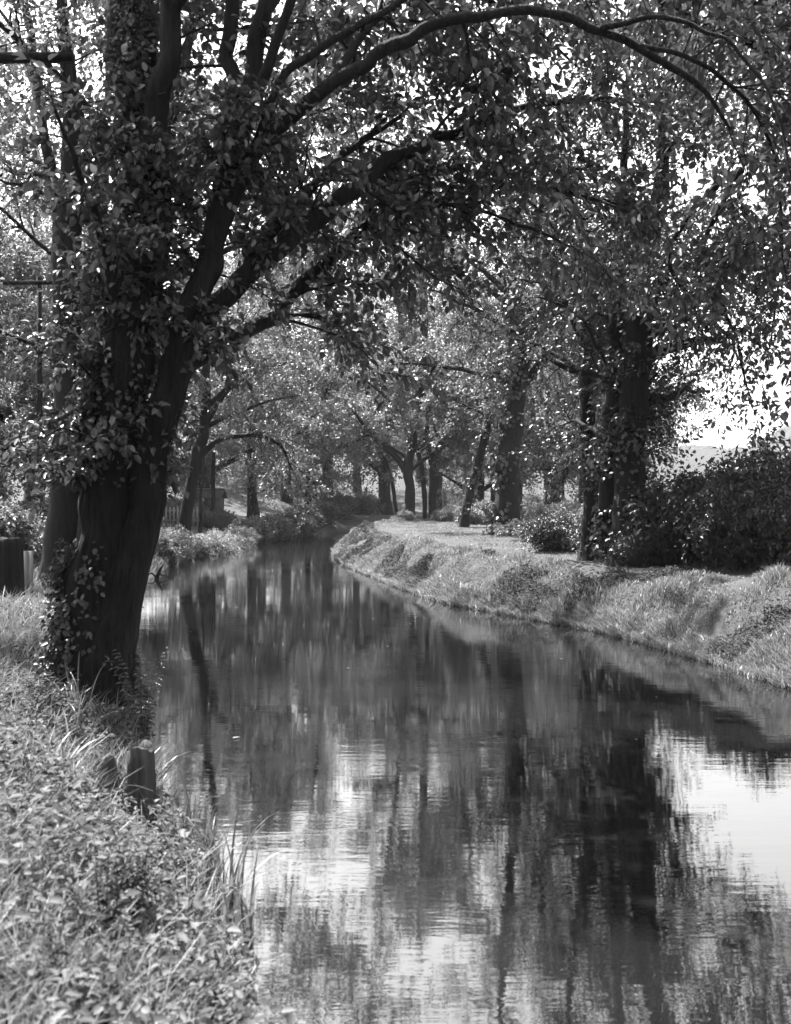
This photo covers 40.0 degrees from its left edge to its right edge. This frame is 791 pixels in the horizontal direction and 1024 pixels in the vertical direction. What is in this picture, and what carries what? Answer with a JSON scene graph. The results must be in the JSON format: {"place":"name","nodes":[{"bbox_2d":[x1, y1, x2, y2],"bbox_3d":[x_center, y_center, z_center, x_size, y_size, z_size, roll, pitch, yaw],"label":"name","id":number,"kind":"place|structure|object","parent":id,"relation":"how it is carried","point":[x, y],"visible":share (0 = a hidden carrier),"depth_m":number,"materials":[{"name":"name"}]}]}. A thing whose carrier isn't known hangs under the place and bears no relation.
{"place":"outdoors","nodes":[
{"label":"outdoors","id":0,"kind":"place"},
{"bbox_2d":[0,433,790,1023],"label":"ground","id":1,"kind":"structure","parent":0,"point":[236,503],"depth_m":24.35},
{"bbox_2d":[0,495,23,537],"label":"shrub","id":2,"kind":"object","parent":1,"relation":"on","point":[5,513],"visible":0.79,"depth_m":22.78,"materials":[{"name":"grey plant"}]},
{"bbox_2d":[0,537,25,600],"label":"tree stump","id":3,"kind":"object","parent":1,"relation":"on","point":[11,564],"visible":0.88,"depth_m":16.83,"materials":[{"name":"wood"}]},
{"bbox_2d":[0,379,41,501],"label":"woodland tree","id":4,"kind":"object","parent":1,"relation":"on","point":[11,390],"visible":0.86,"depth_m":27.29,"materials":[{"name":"grey plant"}]},
{"bbox_2d":[0,502,46,565],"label":"shrub","id":5,"kind":"object","parent":1,"relation":"on","point":[25,530],"visible":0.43,"depth_m":23.51,"materials":[{"name":"grey plant"}]},
{"bbox_2d":[2,672,48,718],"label":"weed plant","id":6,"kind":"object","parent":1,"relation":"on","point":[32,695],"visible":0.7,"depth_m":8.26,"materials":[{"name":"grey plant"}]},
{"bbox_2d":[0,276,51,507],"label":"utility pole","id":7,"kind":"object","parent":1,"relation":"on","point":[39,282],"visible":0.39,"depth_m":29.90,"materials":[{"name":"grey wood"}]},
{"bbox_2d":[0,205,52,509],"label":"woodland tree","id":8,"kind":"object","parent":1,"relation":"on","point":[30,308],"visible":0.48,"depth_m":33.82,"materials":[{"name":"grey plant"}]},
{"bbox_2d":[0,259,52,384],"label":"woodland tree","id":9,"kind":"object","parent":1,"relation":"on","point":[49,267],"visible":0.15,"depth_m":39.66,"materials":[{"name":"grey plant"}]},
{"bbox_2d":[24,551,33,593],"bbox_3d":[-6.463,1.036,18.637,0.505,0.740,0.085,0,0,0],"label":"board panel","id":10,"kind":"object","parent":1,"relation":"on","point":[28,563],"visible":0.22,"depth_m":18.60,"materials":[{"name":"paint"}]},
{"bbox_2d":[0,164,59,503],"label":"woodland tree","id":11,"kind":"object","parent":1,"relation":"on","point":[30,497],"visible":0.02,"depth_m":65.40,"materials":[{"name":"grey plant"}]},
{"bbox_2d":[11,689,50,745],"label":"weed plant","id":12,"kind":"object","parent":1,"relation":"on","point":[29,708],"visible":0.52,"depth_m":7.64,"materials":[{"name":"grey plant"}]},
{"bbox_2d":[16,492,48,520],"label":"shrub","id":13,"kind":"object","parent":1,"relation":"on","point":[31,506],"visible":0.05,"depth_m":29.48,"materials":[{"name":"grey plant"}]},
{"bbox_2d":[0,45,74,63],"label":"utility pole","id":14,"kind":"object","parent":1,"relation":"on","point":[7,57],"visible":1,"depth_m":11.73,"materials":[{"name":"black wood"}]},
{"bbox_2d":[0,665,75,713],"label":"reed tuft","id":15,"kind":"object","parent":1,"relation":"on","point":[44,689],"visible":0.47,"depth_m":8.59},
{"bbox_2d":[28,669,78,718],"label":"weed plant","id":16,"kind":"object","parent":1,"relation":"on","point":[50,694],"visible":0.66,"depth_m":8.56,"materials":[{"name":"grey plant"}]},
{"bbox_2d":[20,717,115,792],"bbox_3d":[-1.957,1.469,6.437,0.535,0.446,0.508,0,0,-9],"label":"reed tuft","id":17,"kind":"object","parent":1,"relation":"on","point":[56,762],"visible":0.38,"depth_m":6.44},
{"bbox_2d":[53,709,90,749],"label":"weed plant","id":18,"kind":"object","parent":1,"relation":"on","point":[83,729],"visible":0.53,"depth_m":7.97,"materials":[{"name":"grey plant"}]},
{"bbox_2d":[0,176,147,505],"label":"woodland tree","id":19,"kind":"object","parent":1,"relation":"on","point":[14,263],"visible":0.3,"depth_m":39.34,"materials":[{"name":"grey plant"}]},
{"bbox_2d":[52,651,103,717],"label":"reed tuft","id":20,"kind":"object","parent":1,"relation":"on","point":[77,690],"visible":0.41,"depth_m":9.23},
{"bbox_2d":[22,885,136,1017],"bbox_3d":[-1.097,1.505,3.731,0.355,0.469,0.294,0,0,5],"label":"weed plant","id":21,"kind":"object","parent":1,"relation":"on","point":[49,938],"visible":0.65,"depth_m":3.68,"materials":[{"name":"grey plant"}]},
{"bbox_2d":[63,941,119,1023],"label":"weed plant","id":22,"kind":"object","parent":1,"relation":"on","point":[87,984],"visible":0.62,"depth_m":3.48,"materials":[{"name":"grey plant"}]},
{"bbox_2d":[62,687,126,756],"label":"reed tuft","id":23,"kind":"object","parent":1,"relation":"on","point":[78,726],"visible":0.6,"depth_m":7.91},
{"bbox_2d":[43,826,146,947],"bbox_3d":[-1.159,1.519,4.251,0.399,0.517,0.330,0,1,-25],"label":"weed plant","id":24,"kind":"object","parent":1,"relation":"on","point":[113,891],"visible":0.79,"depth_m":4.31,"materials":[{"name":"grey plant"}]},
{"bbox_2d":[90,750,124,806],"bbox_3d":[-1.810,1.949,7.048,0.363,0.785,0.286,0,0,0],"label":"broken stump","id":25,"kind":"object","parent":1,"relation":"on","point":[111,764],"visible":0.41,"depth_m":7.02,"materials":[{"name":"grey wood"}]},
{"bbox_2d":[80,682,139,733],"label":"reed tuft","id":26,"kind":"object","parent":1,"relation":"on","point":[107,710],"visible":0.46,"depth_m":9.32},
{"bbox_2d":[0,0,255,587],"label":"tree","id":27,"kind":"object","parent":1,"relation":"on","point":[62,519],"visible":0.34,"depth_m":19.72,"materials":[{"name":"grey plant"}]},
{"bbox_2d":[101,830,169,931],"bbox_3d":[-1.199,1.623,4.809,0.324,0.469,0.392,0,0,3],"label":"weed plant","id":28,"kind":"object","parent":1,"relation":"on","point":[131,885],"visible":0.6,"depth_m":4.77,"materials":[{"name":"grey plant"}]},
{"bbox_2d":[105,646,168,742],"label":"bushy herb","id":29,"kind":"object","parent":1,"relation":"on","point":[147,730],"visible":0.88,"depth_m":9.55,"materials":[{"name":"grey plant"}]},
{"bbox_2d":[127,739,156,823],"bbox_3d":[-1.595,1.927,6.921,0.223,0.932,0.223,0,1,26],"label":"broken stump","id":30,"kind":"object","parent":1,"relation":"on","point":[142,755],"visible":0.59,"depth_m":6.86,"materials":[{"name":"grey wood"}]},
{"bbox_2d":[102,822,189,923],"bbox_3d":[-1.163,1.641,4.973,0.388,0.518,0.321,0,1,-33],"label":"weed plant","id":31,"kind":"object","parent":1,"relation":"on","point":[152,883],"visible":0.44,"depth_m":4.93,"materials":[{"name":"grey plant"}]},
{"bbox_2d":[0,548,298,1023],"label":"grass","id":32,"kind":"structure","parent":1,"relation":"on","point":[10,629],"depth_m":4.83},
{"bbox_2d":[0,598,305,1023],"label":"ground cover","id":33,"kind":"object","parent":1,"relation":"on","point":[138,1017],"visible":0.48,"depth_m":4.58,"materials":[{"name":"grey plant"}]},
{"bbox_2d":[120,733,199,804],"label":"reed tuft","id":34,"kind":"object","parent":1,"relation":"on","point":[157,792],"visible":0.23,"depth_m":7.46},
{"bbox_2d":[154,530,200,564],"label":"shrub","id":35,"kind":"object","parent":1,"relation":"on","point":[169,544],"visible":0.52,"depth_m":38.79,"materials":[{"name":"grey plant"}]},
{"bbox_2d":[161,507,198,525],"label":"picket fence","id":36,"kind":"object","parent":1,"relation":"on","point":[178,511],"visible":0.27,"depth_m":55.99,"materials":[{"name":"paint"}]},
{"bbox_2d":[119,754,241,853],"bbox_3d":[-1.313,1.804,6.575,0.443,0.610,0.702,0,1,-43],"label":"reed tuft","id":37,"kind":"object","parent":1,"relation":"on","point":[188,810],"visible":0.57,"depth_m":6.71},
{"bbox_2d":[160,523,202,558],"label":"shrub","id":38,"kind":"object","parent":1,"relation":"on","point":[178,531],"visible":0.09,"depth_m":42.51,"materials":[{"name":"grey plant"}]},
{"bbox_2d":[167,849,196,896],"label":"weed plant","id":39,"kind":"object","parent":1,"relation":"on","point":[178,862],"visible":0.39,"depth_m":5.56,"materials":[{"name":"grey plant"}]},
{"bbox_2d":[163,497,202,522],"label":"shrub","id":40,"kind":"object","parent":1,"relation":"on","point":[170,504],"visible":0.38,"depth_m":59.47,"materials":[{"name":"plant"}]},
{"bbox_2d":[0,27,369,405],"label":"tree","id":41,"kind":"object","parent":1,"relation":"on","point":[18,123],"visible":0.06,"depth_m":28.27,"materials":[{"name":"grey plant"}]},
{"bbox_2d":[170,798,236,873],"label":"reed tuft","id":42,"kind":"object","parent":1,"relation":"on","point":[197,829],"visible":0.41,"depth_m":6.52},
{"bbox_2d":[170,406,242,533],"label":"sapling","id":43,"kind":"object","parent":1,"relation":"on","point":[183,439],"visible":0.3,"depth_m":54.94,"materials":[{"name":"grey plant"}]},
{"bbox_2d":[189,970,224,1015],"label":"weed plant","id":44,"kind":"object","parent":1,"relation":"on","point":[209,997],"visible":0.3,"depth_m":4.28,"materials":[{"name":"grey plant"}]},
{"bbox_2d":[194,488,227,509],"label":"shed","id":45,"kind":"structure","parent":1,"relation":"on","point":[221,495],"depth_m":65.19,"materials":[{"name":"wood"}]},
{"bbox_2d":[192,528,232,555],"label":"shrub","id":46,"kind":"object","parent":1,"relation":"on","point":[210,544],"visible":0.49,"depth_m":45.78,"materials":[{"name":"grey plant"}]},
{"bbox_2d":[178,376,247,526],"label":"sapling","id":47,"kind":"object","parent":1,"relation":"on","point":[230,409],"visible":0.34,"depth_m":61.89,"materials":[{"name":"grey plant"}]},
{"bbox_2d":[198,509,228,530],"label":"shrub","id":48,"kind":"object","parent":1,"relation":"on","point":[210,518],"visible":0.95,"depth_m":61.04,"materials":[{"name":"grey plant"}]},
{"bbox_2d":[196,527,246,552],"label":"shrub","id":49,"kind":"object","parent":1,"relation":"on","point":[227,537],"visible":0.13,"depth_m":48.81,"materials":[{"name":"grey plant"}]},
{"bbox_2d":[216,507,239,528],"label":"shrub","id":50,"kind":"object","parent":1,"relation":"on","point":[227,515],"visible":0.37,"depth_m":62.78,"materials":[{"name":"grey plant"}]},
{"bbox_2d":[163,238,295,504],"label":"woodland tree","id":51,"kind":"object","parent":1,"relation":"on","point":[276,394],"depth_m":82.54,"materials":[{"name":"grey plant"}]},
{"bbox_2d":[213,529,256,549],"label":"shrub","id":52,"kind":"object","parent":1,"relation":"on","point":[244,541],"visible":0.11,"depth_m":51.78,"materials":[{"name":"grey plant"}]},
{"bbox_2d":[146,258,334,555],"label":"tree","id":53,"kind":"object","parent":1,"relation":"on","point":[264,369],"visible":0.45,"depth_m":43.81,"materials":[{"name":"grey plant"}]},
{"bbox_2d":[219,523,263,544],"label":"shrub","id":54,"kind":"object","parent":1,"relation":"on","point":[244,532],"visible":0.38,"depth_m":56.81,"materials":[{"name":"grey plant"}]},
{"bbox_2d":[180,826,306,942],"bbox_3d":[-0.680,1.873,5.466,0.702,0.610,0.443,0,1,-28],"label":"reed tuft","id":55,"kind":"object","parent":1,"relation":"on","point":[249,917],"visible":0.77,"depth_m":5.51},
{"bbox_2d":[229,514,281,543],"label":"shrub","id":56,"kind":"object","parent":1,"relation":"on","point":[259,525],"visible":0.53,"depth_m":59.36,"materials":[{"name":"grey plant"}]},
{"bbox_2d":[211,391,300,518],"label":"woodland tree","id":57,"kind":"object","parent":1,"relation":"on","point":[241,476],"visible":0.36,"depth_m":73.66,"materials":[{"name":"grey plant"}]},
{"bbox_2d":[167,270,345,500],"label":"woodland tree","id":58,"kind":"object","parent":1,"relation":"on","point":[224,463],"visible":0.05,"depth_m":68.31,"materials":[{"name":"grey plant"}]},
{"bbox_2d":[0,0,529,414],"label":"tree","id":59,"kind":"object","parent":1,"relation":"on","point":[296,75],"visible":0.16,"depth_m":19.99,"materials":[{"name":"grey plant"}]},
{"bbox_2d":[183,226,346,516],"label":"woodland tree","id":60,"kind":"object","parent":1,"relation":"on","point":[255,511],"visible":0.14,"depth_m":79.96,"materials":[{"name":"grey plant"}]},
{"bbox_2d":[253,512,299,540],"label":"shrub","id":61,"kind":"object","parent":1,"relation":"on","point":[282,527],"visible":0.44,"depth_m":63.33,"materials":[{"name":"grey plant"}]},
{"bbox_2d":[270,509,319,537],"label":"shrub","id":62,"kind":"object","parent":1,"relation":"on","point":[306,528],"visible":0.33,"depth_m":68.73,"materials":[{"name":"grey plant"}]},
{"bbox_2d":[231,248,362,502],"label":"woodland tree","id":63,"kind":"object","parent":1,"relation":"on","point":[283,498],"visible":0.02,"depth_m":99.41,"materials":[{"name":"grey plant"}]},
{"bbox_2d":[260,413,354,509],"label":"woodland tree","id":64,"kind":"object","parent":1,"relation":"on","point":[335,476],"visible":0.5,"depth_m":86.45,"materials":[{"name":"grey plant"}]},
{"bbox_2d":[292,506,328,534],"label":"shrub","id":65,"kind":"object","parent":1,"relation":"on","point":[312,513],"visible":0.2,"depth_m":73.81,"materials":[{"name":"grey plant"}]},
{"bbox_2d":[298,499,342,526],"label":"shrub","id":66,"kind":"object","parent":1,"relation":"on","point":[328,510],"visible":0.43,"depth_m":79.57,"materials":[{"name":"grey plant"}]},
{"bbox_2d":[316,490,357,520],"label":"shrub","id":67,"kind":"object","parent":1,"relation":"on","point":[345,502],"visible":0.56,"depth_m":86.10,"materials":[{"name":"grey plant"}]},
{"bbox_2d":[248,235,436,503],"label":"woodland tree","id":68,"kind":"object","parent":1,"relation":"on","point":[331,384],"visible":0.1,"depth_m":89.89,"materials":[{"name":"grey plant"}]},
{"bbox_2d":[291,265,423,492],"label":"woodland tree","id":69,"kind":"object","parent":1,"relation":"on","point":[360,489],"visible":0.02,"depth_m":111.67,"materials":[{"name":"grey plant"}]},
{"bbox_2d":[351,491,385,514],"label":"shrub","id":70,"kind":"object","parent":1,"relation":"on","point":[366,503],"visible":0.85,"depth_m":94.06,"materials":[{"name":"grey plant"}]},
{"bbox_2d":[300,298,465,514],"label":"woodland tree","id":71,"kind":"object","parent":1,"relation":"on","point":[383,491],"visible":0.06,"depth_m":97.58,"materials":[{"name":"grey plant"}]},
{"bbox_2d":[346,427,422,514],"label":"tree","id":72,"kind":"object","parent":1,"relation":"on","point":[391,478],"visible":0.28,"depth_m":87.84,"materials":[{"name":"grey plant"}]},
{"bbox_2d":[0,0,790,706],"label":"leaning tree","id":73,"kind":"object","parent":1,"relation":"on","point":[118,436],"visible":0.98,"depth_m":10.17,"materials":[{"name":"grey plant"}]},
{"bbox_2d":[272,96,540,517],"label":"tree","id":74,"kind":"object","parent":1,"relation":"on","point":[407,467],"visible":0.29,"depth_m":73.67,"materials":[{"name":"grey plant"}]},
{"bbox_2d":[305,132,543,519],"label":"tree","id":75,"kind":"object","parent":1,"relation":"on","point":[404,425],"visible":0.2,"depth_m":74.76,"materials":[{"name":"grey plant"}]},
{"bbox_2d":[377,274,503,509],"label":"woodland tree","id":76,"kind":"object","parent":1,"relation":"on","point":[439,480],"visible":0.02,"depth_m":105.56,"materials":[{"name":"grey plant"}]},
{"bbox_2d":[430,506,454,521],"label":"shrub","id":77,"kind":"object","parent":1,"relation":"on","point":[443,515],"visible":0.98,"depth_m":65.67,"materials":[{"name":"grey plant"}]},
{"bbox_2d":[452,506,485,524],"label":"shrub","id":78,"kind":"object","parent":1,"relation":"on","point":[475,517],"visible":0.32,"depth_m":55.80,"materials":[{"name":"grey plant"}]},
{"bbox_2d":[457,498,494,523],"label":"shrub","id":79,"kind":"object","parent":1,"relation":"on","point":[481,505],"visible":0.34,"depth_m":57.58,"materials":[{"name":"grey plant"}]},
{"bbox_2d":[413,377,551,510],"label":"woodland tree","id":80,"kind":"object","parent":1,"relation":"on","point":[482,488],"visible":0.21,"depth_m":76.36,"materials":[{"name":"grey plant"}]},
{"bbox_2d":[407,230,567,526],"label":"tree","id":81,"kind":"object","parent":1,"relation":"on","point":[491,415],"visible":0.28,"depth_m":51.80,"materials":[{"name":"grey plant"}]},
{"bbox_2d":[423,291,577,510],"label":"woodland tree","id":82,"kind":"object","parent":1,"relation":"on","point":[520,489],"depth_m":79.78,"materials":[{"name":"grey plant"}]},
{"bbox_2d":[494,518,532,536],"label":"shrub","id":83,"kind":"object","parent":1,"relation":"on","point":[504,529],"visible":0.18,"depth_m":39.85,"materials":[{"name":"grey plant"}]},
{"bbox_2d":[360,68,670,526],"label":"tree","id":84,"kind":"object","parent":1,"relation":"on","point":[506,481],"visible":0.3,"depth_m":42.69,"materials":[{"name":"grey plant"}]},
{"bbox_2d":[520,499,561,522],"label":"shrub","id":85,"kind":"object","parent":1,"relation":"on","point":[527,513],"visible":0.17,"depth_m":49.67,"materials":[{"name":"grey plant"}]},
{"bbox_2d":[428,286,654,505],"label":"woodland tree","id":86,"kind":"object","parent":1,"relation":"on","point":[558,478],"visible":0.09,"depth_m":66.56,"materials":[{"name":"grey plant"}]},
{"bbox_2d":[507,509,582,552],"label":"shrub","id":87,"kind":"object","parent":1,"relation":"on","point":[548,533],"visible":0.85,"depth_m":27.53,"materials":[{"name":"grey plant"}]},
{"bbox_2d":[529,498,582,520],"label":"shrub","id":88,"kind":"object","parent":1,"relation":"on","point":[569,509],"visible":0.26,"depth_m":45.85,"materials":[{"name":"grey plant"}]},
{"bbox_2d":[330,514,790,689],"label":"grass","id":89,"kind":"structure","parent":1,"relation":"on","point":[448,591],"depth_m":19.21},
{"bbox_2d":[333,520,790,662],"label":"ground cover","id":90,"kind":"object","parent":1,"relation":"on","point":[615,573],"visible":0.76,"depth_m":21.24,"materials":[{"name":"grey plant"}]},
{"bbox_2d":[462,72,694,560],"bbox_3d":[3.965,-4.061,24.168,5.028,10.580,5.582,0,0,0],"label":"tree","id":91,"kind":"object","parent":1,"relation":"on","point":[584,408],"visible":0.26,"depth_m":24.30,"materials":[{"name":"grey plant"}]},
{"bbox_2d":[498,207,708,508],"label":"woodland tree","id":92,"kind":"object","parent":1,"relation":"on","point":[578,456],"visible":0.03,"depth_m":56.10,"materials":[{"name":"grey plant"}]},
{"bbox_2d":[563,519,646,555],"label":"shrub","id":93,"kind":"object","parent":1,"relation":"on","point":[577,542],"visible":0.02,"depth_m":25.13,"materials":[{"name":"grey plant"}]},
{"bbox_2d":[525,315,704,502],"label":"woodland tree","id":94,"kind":"object","parent":1,"relation":"on","point":[595,435],"visible":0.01,"depth_m":74.05,"materials":[{"name":"grey plant"}]},
{"bbox_2d":[522,209,723,486],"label":"woodland tree","id":95,"kind":"object","parent":1,"relation":"on","point":[693,427],"visible":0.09,"depth_m":61.85,"materials":[{"name":"grey plant"}]},
{"bbox_2d":[466,11,790,567],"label":"tree","id":96,"kind":"object","parent":1,"relation":"on","point":[629,413],"visible":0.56,"depth_m":22.85,"materials":[{"name":"grey plant"}]},
{"bbox_2d":[601,522,698,567],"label":"shrub","id":97,"kind":"object","parent":1,"relation":"on","point":[645,551],"visible":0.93,"depth_m":22.06,"materials":[{"name":"grey plant"}]},
{"bbox_2d":[556,0,790,459],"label":"tree","id":98,"kind":"object","parent":1,"relation":"on","point":[779,20],"visible":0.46,"depth_m":14.24,"materials":[{"name":"grey plant"}]},
{"bbox_2d":[591,457,790,565],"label":"shrub","id":99,"kind":"object","parent":1,"relation":"on","point":[690,484],"visible":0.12,"depth_m":22.14,"materials":[{"name":"grey plant"}]},
{"bbox_2d":[609,4,790,323],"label":"tree","id":100,"kind":"object","parent":1,"relation":"on","point":[760,199],"visible":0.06,"depth_m":28.17,"materials":[{"name":"grey plant"}]},
{"bbox_2d":[649,468,790,573],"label":"shrub","id":101,"kind":"object","parent":1,"relation":"on","point":[747,527],"visible":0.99,"depth_m":20.34,"materials":[{"name":"grey plant"}]},
{"bbox_2d":[704,428,790,493],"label":"shrub","id":102,"kind":"object","parent":1,"relation":"on","point":[771,466],"visible":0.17,"depth_m":22.13,"materials":[{"name":"grey plant"}]},
{"bbox_2d":[0,0,790,448],"label":"sky","id":103,"kind":"structure","parent":0,"point":[737,436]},
{"bbox_2d":[137,532,790,1023],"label":"canal water","id":104,"kind":"structure","parent":0,"point":[489,816],"depth_m":8.09,"materials":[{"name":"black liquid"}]},
{"bbox_2d":[150,797,280,905],"bbox_3d":[-1.015,1.867,6.136,0.702,0.610,0.443,0,0,9],"label":"reed tuft","id":105,"kind":"object","parent":104,"relation":"in","point":[231,893],"visible":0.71,"depth_m":6.04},
{"bbox_2d":[180,813,256,884],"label":"reed tuft","id":106,"kind":"object","parent":104,"relation":"in","point":[211,849],"visible":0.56,"depth_m":6.32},
{"bbox_2d":[678,425,790,448],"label":"hills","id":107,"kind":"structure","parent":0,"point":[786,429],"depth_m":262.94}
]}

